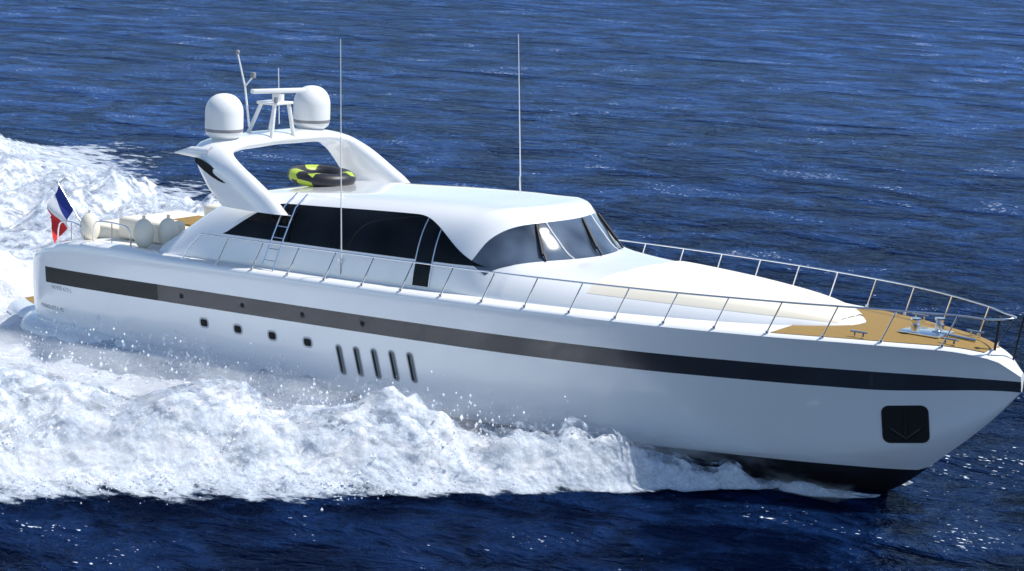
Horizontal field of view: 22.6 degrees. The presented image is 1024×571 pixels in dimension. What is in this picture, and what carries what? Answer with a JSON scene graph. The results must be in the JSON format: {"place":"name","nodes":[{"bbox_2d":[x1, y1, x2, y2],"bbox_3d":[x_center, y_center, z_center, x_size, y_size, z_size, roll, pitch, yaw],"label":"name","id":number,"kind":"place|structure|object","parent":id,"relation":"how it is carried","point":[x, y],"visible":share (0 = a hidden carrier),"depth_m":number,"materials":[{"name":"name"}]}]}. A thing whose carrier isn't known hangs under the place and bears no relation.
{"place":"outdoors","nodes":[
{"label":"outdoors","id":0,"kind":"place"},
{"bbox_2d":[0,0,1023,570],"bbox_3d":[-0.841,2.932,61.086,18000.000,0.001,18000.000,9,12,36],"label":"sea","id":1,"kind":"structure","parent":0,"point":[878,138],"depth_m":109.05,"materials":[{"name":"liquid"}]},
{"bbox_2d":[0,250,33,307],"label":"stern wake","id":2,"kind":"object","parent":1,"relation":"on","point":[16,278],"visible":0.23,"depth_m":69.75,"materials":[{"name":"liquid"}]},
{"bbox_2d":[0,308,596,511],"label":"spray droplets","id":3,"kind":"object","parent":1,"relation":"on","point":[165,491],"visible":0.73,"depth_m":56.39,"materials":[{"name":"white liquid"}]},
{"bbox_2d":[0,307,879,503],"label":"bow wave foam","id":4,"kind":"object","parent":1,"relation":"on","point":[102,447],"visible":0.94,"depth_m":53.95,"materials":[{"name":"liquid"}]},
{"bbox_2d":[0,135,912,484],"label":"wake foam","id":5,"kind":"object","parent":1,"relation":"on","point":[30,175],"visible":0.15,"depth_m":83.83,"materials":[{"name":"liquid"}]},
{"bbox_2d":[7,34,1023,490],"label":"yacht","id":6,"kind":"object","parent":1,"relation":"on","point":[373,270],"visible":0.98,"depth_m":57.45,"materials":[{"name":"white gelcoat fiberglass"},{"name":"smoked glass"},{"name":"teak"}]}
]}

